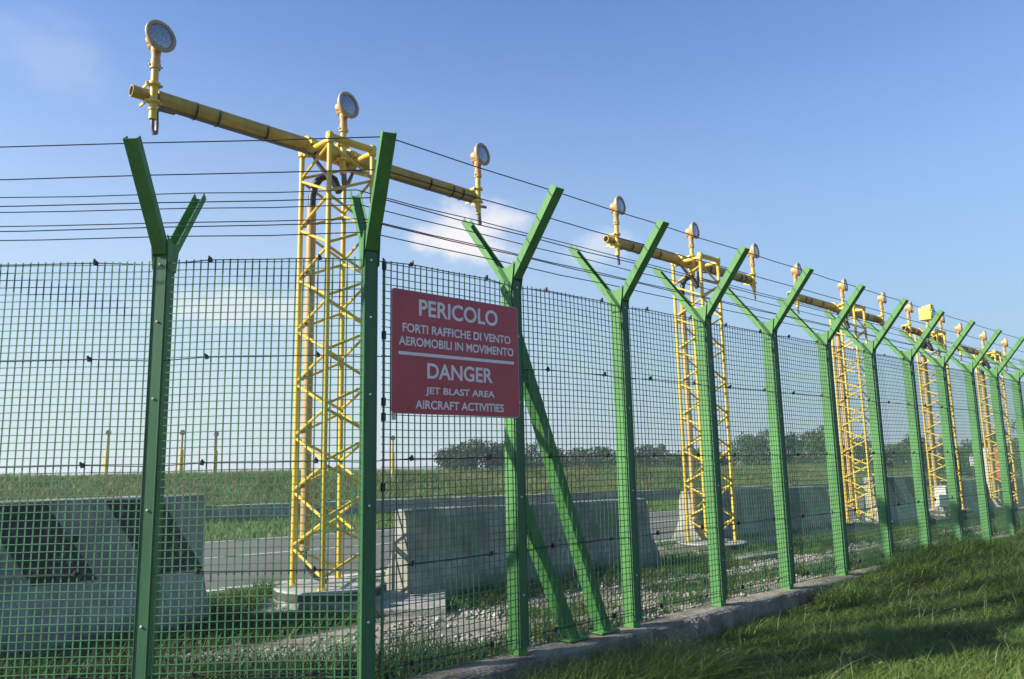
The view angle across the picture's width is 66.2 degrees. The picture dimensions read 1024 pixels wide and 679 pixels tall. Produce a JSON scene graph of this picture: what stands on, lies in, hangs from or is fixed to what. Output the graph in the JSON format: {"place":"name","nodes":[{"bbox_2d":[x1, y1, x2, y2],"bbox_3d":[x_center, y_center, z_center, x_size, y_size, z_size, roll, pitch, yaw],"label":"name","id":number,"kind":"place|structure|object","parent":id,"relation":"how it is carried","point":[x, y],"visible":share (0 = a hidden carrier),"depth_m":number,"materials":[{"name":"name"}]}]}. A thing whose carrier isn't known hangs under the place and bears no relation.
{"place":"outdoors","nodes":[
{"label":"outdoors","id":0,"kind":"place"},
{"bbox_2d":[0,456,1021,678],"bbox_3d":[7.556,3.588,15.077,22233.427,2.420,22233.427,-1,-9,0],"label":"ground","id":1,"kind":"structure","parent":0,"point":[386,620],"depth_m":8.43,"materials":[{"name":"green plant"}]},
{"bbox_2d":[0,493,208,660],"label":"concrete barrier","id":2,"kind":"object","parent":1,"relation":"on","point":[88,587],"visible":0.58,"depth_m":6.64,"materials":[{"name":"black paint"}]},
{"bbox_2d":[104,430,110,471],"bbox_3d":[-16.874,4.817,32.712,0.206,2.091,0.203,-1,-9,0],"label":"light pole","id":3,"kind":"object","parent":1,"relation":"on","point":[106,452],"visible":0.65,"depth_m":32.66,"materials":[{"name":"yellow metal"}]},
{"bbox_2d":[178,430,184,473],"bbox_3d":[-13.774,4.793,32.706,0.206,2.054,0.203,-1,-9,0],"label":"light pole","id":4,"kind":"object","parent":1,"relation":"on","point":[181,452],"visible":0.6,"depth_m":32.64,"materials":[{"name":"yellow metal"}]},
{"bbox_2d":[213,432,218,473],"bbox_3d":[-12.720,4.956,33.689,0.206,2.028,0.203,-1,-9,0],"label":"light pole","id":5,"kind":"object","parent":1,"relation":"on","point":[217,434],"visible":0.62,"depth_m":33.64,"materials":[{"name":"yellow metal"}]},
{"bbox_2d":[246,589,444,618],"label":"concrete slab","id":6,"kind":"structure","parent":1,"relation":"on","point":[406,601],"depth_m":7.83,"materials":[{"name":"grey concrete"}]},
{"bbox_2d":[129,19,489,609],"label":"light tower","id":7,"kind":"structure","parent":6,"relation":"on","point":[160,38],"depth_m":8.59,"materials":[{"name":"yellow metal"}]},
{"bbox_2d":[391,435,394,475],"bbox_3d":[-5.117,5.027,33.652,0.206,1.831,0.203,-1,-9,0],"label":"light pole","id":8,"kind":"object","parent":1,"relation":"on","point":[392,457],"visible":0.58,"depth_m":33.60,"materials":[{"name":"metal"}]},
{"bbox_2d":[433,445,468,470],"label":"tree","id":9,"kind":"object","parent":1,"relation":"on","point":[446,455],"visible":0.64,"depth_m":78.66,"materials":[{"name":"green plant"}]},
{"bbox_2d":[456,438,499,470],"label":"tree","id":10,"kind":"object","parent":1,"relation":"on","point":[484,461],"visible":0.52,"depth_m":80.58,"materials":[{"name":"green plant"}]},
{"bbox_2d":[0,462,971,505],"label":"tall grass","id":11,"kind":"structure","parent":1,"relation":"on","point":[317,482],"depth_m":30.30,"materials":[{"name":"green plant"}]},
{"bbox_2d":[484,441,504,470],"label":"tree","id":12,"kind":"object","parent":1,"relation":"on","point":[499,454],"visible":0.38,"depth_m":82.40,"materials":[{"name":"green plant"}]},
{"bbox_2d":[0,510,1023,678],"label":"weeds","id":13,"kind":"object","parent":1,"relation":"on","point":[219,666],"visible":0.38,"depth_m":6.76,"materials":[{"name":"green plant"}]},
{"bbox_2d":[45,523,996,675],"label":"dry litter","id":14,"kind":"object","parent":1,"relation":"on","point":[504,620],"visible":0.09,"depth_m":7.14,"materials":[{"name":"brown plant"}]},
{"bbox_2d":[385,498,659,597],"bbox_3d":[0.348,2.712,10.295,4.400,1.179,0.605,7,-12,-42],"label":"concrete barrier","id":15,"kind":"object","parent":1,"relation":"on","point":[436,551],"visible":0.39,"depth_m":9.39,"materials":[{"name":"grey concrete"}]},
{"bbox_2d":[525,453,543,469],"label":"bush","id":16,"kind":"object","parent":1,"relation":"on","point":[529,462],"visible":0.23,"depth_m":72.83,"materials":[{"name":"green plant"}]},
{"bbox_2d":[525,442,565,468],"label":"tree","id":17,"kind":"object","parent":1,"relation":"on","point":[533,449],"visible":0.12,"depth_m":86.72,"materials":[{"name":"green plant"}]},
{"bbox_2d":[539,453,571,467],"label":"bush","id":18,"kind":"object","parent":1,"relation":"on","point":[561,461],"visible":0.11,"depth_m":71.58,"materials":[{"name":"green plant"}]},
{"bbox_2d":[102,519,1017,662],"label":"gravel","id":19,"kind":"structure","parent":1,"relation":"on","point":[437,618],"depth_m":7.42,"materials":[{"name":"grey gravel"}]},
{"bbox_2d":[559,447,598,467],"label":"tree","id":20,"kind":"object","parent":1,"relation":"on","point":[577,458],"visible":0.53,"depth_m":90.31,"materials":[{"name":"green plant"}]},
{"bbox_2d":[205,485,988,539],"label":"road","id":21,"kind":"structure","parent":1,"relation":"on","point":[286,526],"depth_m":18.99,"materials":[{"name":"grey asphalt"}]},
{"bbox_2d":[588,446,615,467],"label":"tree","id":22,"kind":"object","parent":1,"relation":"on","point":[600,452],"visible":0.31,"depth_m":92.66,"materials":[{"name":"green plant"}]},
{"bbox_2d":[205,477,1016,523],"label":"road","id":23,"kind":"structure","parent":1,"relation":"on","point":[331,504],"depth_m":24.82,"materials":[{"name":"grey asphalt"}]},
{"bbox_2d":[596,453,640,467],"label":"bush","id":24,"kind":"object","parent":1,"relation":"on","point":[608,460],"visible":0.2,"depth_m":71.32,"materials":[{"name":"green plant"}]},
{"bbox_2d":[353,514,933,580],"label":"road edge grass","id":25,"kind":"structure","parent":1,"relation":"on","point":[757,534],"depth_m":14.69,"materials":[{"name":"green plant"}]},
{"bbox_2d":[634,445,659,467],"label":"tree","id":26,"kind":"object","parent":1,"relation":"on","point":[644,458],"visible":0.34,"depth_m":94.16,"materials":[{"name":"green plant"}]},
{"bbox_2d":[654,443,668,463],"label":"tree","id":27,"kind":"object","parent":1,"relation":"on","point":[664,452],"visible":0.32,"depth_m":94.60,"materials":[{"name":"green plant"}]},
{"bbox_2d":[655,453,687,467],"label":"bush","id":28,"kind":"object","parent":1,"relation":"on","point":[671,463],"visible":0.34,"depth_m":70.44,"materials":[{"name":"green plant"}]},
{"bbox_2d":[603,196,758,555],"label":"light tower","id":29,"kind":"structure","parent":1,"relation":"on","point":[692,266],"depth_m":13.80,"materials":[{"name":"yellow metal"}]},
{"bbox_2d":[675,447,699,465],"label":"tree","id":30,"kind":"object","parent":1,"relation":"on","point":[686,456],"visible":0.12,"depth_m":96.09,"materials":[{"name":"green plant"}]},
{"bbox_2d":[406,530,1020,678],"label":"kerb","id":31,"kind":"structure","parent":1,"relation":"on","point":[705,620],"depth_m":6.02,"materials":[{"name":"concrete"}]},
{"bbox_2d":[349,128,1023,678],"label":"fence","id":32,"kind":"object","parent":31,"relation":"on","point":[523,532],"visible":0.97,"depth_m":6.32,"materials":[{"name":"green metal"}]},
{"bbox_2d":[391,288,519,419],"bbox_3d":[-0.341,0.128,5.092,1.055,0.807,0.019,7,-12,-42],"label":"warning sign","id":33,"kind":"object","parent":32,"relation":"attached to","point":[454,356],"visible":1,"depth_m":5.05,"materials":[{"name":"metal"}]},
{"bbox_2d":[698,452,739,467],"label":"bush","id":34,"kind":"object","parent":1,"relation":"on","point":[725,460],"visible":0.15,"depth_m":69.21,"materials":[{"name":"green plant"}]},
{"bbox_2d":[731,432,768,465],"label":"tree","id":35,"kind":"object","parent":1,"relation":"on","point":[749,452],"visible":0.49,"depth_m":82.24,"materials":[{"name":"green plant"}]},
{"bbox_2d":[726,550,777,560],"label":"concrete slab","id":36,"kind":"structure","parent":1,"relation":"on","point":[765,554],"depth_m":12.26,"materials":[{"name":"grey concrete"}]},
{"bbox_2d":[674,486,831,539],"bbox_3d":[5.030,3.568,15.739,5.300,1.228,0.605,7,-12,-42],"label":"concrete barrier","id":37,"kind":"object","parent":1,"relation":"on","point":[799,502],"visible":0.28,"depth_m":15.40,"materials":[{"name":"grey concrete"}]},
{"bbox_2d":[751,429,769,465],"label":"tree","id":38,"kind":"object","parent":1,"relation":"on","point":[763,442],"visible":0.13,"depth_m":82.35,"materials":[{"name":"green plant"}]},
{"bbox_2d":[756,447,797,465],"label":"bush","id":39,"kind":"object","parent":1,"relation":"on","point":[788,461],"visible":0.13,"depth_m":68.89,"materials":[{"name":"green plant"}]},
{"bbox_2d":[785,431,811,463],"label":"tree","id":40,"kind":"object","parent":1,"relation":"on","point":[795,442],"visible":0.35,"depth_m":78.97,"materials":[{"name":"green plant"}]},
{"bbox_2d":[796,432,822,463],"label":"tree","id":41,"kind":"object","parent":1,"relation":"on","point":[806,448],"visible":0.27,"depth_m":78.70,"materials":[{"name":"green plant"}]},
{"bbox_2d":[805,426,826,462],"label":"tree","id":42,"kind":"object","parent":1,"relation":"on","point":[819,439],"visible":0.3,"depth_m":77.12,"materials":[{"name":"green plant"}]},
{"bbox_2d":[798,603,833,615],"bbox_3d":[2.779,2.509,7.238,0.419,0.104,0.297,-10,-13,43],"label":"weed plant","id":43,"kind":"object","parent":1,"relation":"on","point":[818,609],"visible":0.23,"depth_m":7.28,"materials":[{"name":"green plant"}]},
{"bbox_2d":[818,447,854,463],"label":"bush","id":44,"kind":"object","parent":1,"relation":"on","point":[826,457],"visible":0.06,"depth_m":68.03,"materials":[{"name":"green plant"}]},
{"bbox_2d":[787,263,893,530],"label":"light tower","id":45,"kind":"structure","parent":1,"relation":"on","point":[860,312],"depth_m":18.54,"materials":[{"name":"yellow metal"}]},
{"bbox_2d":[840,436,871,463],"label":"tree","id":46,"kind":"object","parent":1,"relation":"on","point":[861,447],"visible":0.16,"depth_m":78.13,"materials":[{"name":"green plant"}]},
{"bbox_2d":[712,559,1023,676],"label":"clover","id":47,"kind":"object","parent":1,"relation":"on","point":[857,663],"visible":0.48,"depth_m":6.35,"materials":[{"name":"green plant"}]},
{"bbox_2d":[856,452,896,467],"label":"bush","id":48,"kind":"object","parent":1,"relation":"on","point":[890,457],"visible":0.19,"depth_m":67.01,"materials":[{"name":"green plant"}]},
{"bbox_2d":[859,476,931,525],"bbox_3d":[9.333,4.007,19.123,2.850,1.377,0.606,7,-12,-42],"label":"concrete barrier","id":49,"kind":"object","parent":1,"relation":"on","point":[900,502],"visible":0.34,"depth_m":18.87,"materials":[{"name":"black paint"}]},
{"bbox_2d":[884,443,910,465],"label":"tree","id":50,"kind":"object","parent":1,"relation":"on","point":[897,453],"visible":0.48,"depth_m":74.34,"materials":[{"name":"green plant"}]},
{"bbox_2d":[900,433,929,464],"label":"tree","id":51,"kind":"object","parent":1,"relation":"on","point":[906,443],"visible":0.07,"depth_m":77.05,"materials":[{"name":"green plant"}]},
{"bbox_2d":[910,450,945,473],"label":"bush","id":52,"kind":"object","parent":1,"relation":"on","point":[939,461],"visible":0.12,"depth_m":65.38,"materials":[{"name":"green plant"}]},
{"bbox_2d":[901,301,972,517],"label":"light tower","id":53,"kind":"structure","parent":1,"relation":"on","point":[928,315],"depth_m":21.77,"materials":[{"name":"yellow metal"}]},
{"bbox_2d":[936,438,943,458],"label":"tree","id":54,"kind":"object","parent":1,"relation":"on","point":[942,448],"visible":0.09,"depth_m":73.03,"materials":[{"name":"green plant"}]},
{"bbox_2d":[934,485,950,518],"bbox_3d":[11.388,4.320,20.591,0.760,0.960,0.340,7,-12,-42],"label":"control cabinet","id":55,"kind":"object","parent":1,"relation":"on","point":[942,497],"visible":0.5,"depth_m":20.39,"materials":[{"name":"paint"}]},
{"bbox_2d":[939,450,973,475],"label":"bush","id":56,"kind":"object","parent":1,"relation":"on","point":[961,459],"visible":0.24,"depth_m":66.17,"materials":[{"name":"green plant"}]},
{"bbox_2d":[931,479,996,512],"bbox_3d":[13.226,4.707,22.991,3.800,1.226,0.605,7,-12,-42],"label":"concrete barrier","id":57,"kind":"object","parent":1,"relation":"on","point":[966,484],"visible":0.19,"depth_m":22.98,"materials":[{"name":"grey concrete"}]},
{"bbox_2d":[956,438,974,475],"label":"tree","id":58,"kind":"object","parent":1,"relation":"on","point":[969,447],"visible":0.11,"depth_m":68.80,"materials":[{"name":"green plant"}]},
{"bbox_2d":[952,323,1023,513],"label":"light tower","id":59,"kind":"structure","parent":1,"relation":"on","point":[982,336],"depth_m":24.99,"materials":[{"name":"yellow metal"}]},
{"bbox_2d":[983,445,1000,486],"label":"hut","id":60,"kind":"object","parent":1,"relation":"on","point":[997,459],"visible":0.18,"depth_m":46.78,"materials":[{"name":"white paint"}]},
{"bbox_2d":[970,430,1018,475],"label":"tree","id":61,"kind":"object","parent":1,"relation":"on","point":[994,435],"visible":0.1,"depth_m":65.05,"materials":[{"name":"green plant"}]},
{"bbox_2d":[990,477,1023,506],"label":"concrete barrier","id":62,"kind":"object","parent":1,"relation":"on","point":[1013,486],"visible":0.18,"depth_m":25.86,"materials":[{"name":"grey concrete"}]},
{"bbox_2d":[1007,419,1021,477],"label":"tree","id":63,"kind":"object","parent":1,"relation":"on","point":[1016,448],"visible":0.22,"depth_m":60.83,"materials":[{"name":"green plant"}]},
{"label":"kerb","id":64,"kind":"structure","parent":1,"relation":"on","visible":0},
{"bbox_2d":[0,136,379,678],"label":"fence","id":65,"kind":"object","parent":64,"relation":"on","point":[165,250],"visible":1,"depth_m":4.55,"materials":[{"name":"green metal"}]},
{"bbox_2d":[0,0,1023,474],"label":"sky","id":66,"kind":"structure","parent":0,"point":[878,145],"materials":[{"name":"blue"}]},
{"bbox_2d":[204,493,933,594],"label":"road","id":67,"kind":"structure","parent":0,"point":[269,559],"depth_m":12.21,"materials":[{"name":"grey asphalt"}]},
{"bbox_2d":[206,539,672,591],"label":"road marking","id":68,"kind":"object","parent":67,"relation":"on","point":[353,574],"visible":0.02,"depth_m":9.07,"materials":[{"name":"white paint"}]},
{"bbox_2d":[205,510,677,542],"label":"road marking","id":69,"kind":"object","parent":67,"relation":"on","point":[349,532],"visible":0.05,"depth_m":15.51,"materials":[{"name":"white paint"}]},
{"bbox_2d":[204,499,929,558],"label":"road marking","id":70,"kind":"object","parent":67,"relation":"on","point":[334,547],"visible":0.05,"depth_m":12.57,"materials":[{"name":"white paint"}]},
{"bbox_2d":[306,519,1023,678],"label":"grass","id":71,"kind":"structure","parent":0,"point":[908,568],"depth_m":6.12,"materials":[{"name":"green plant"}]}
]}

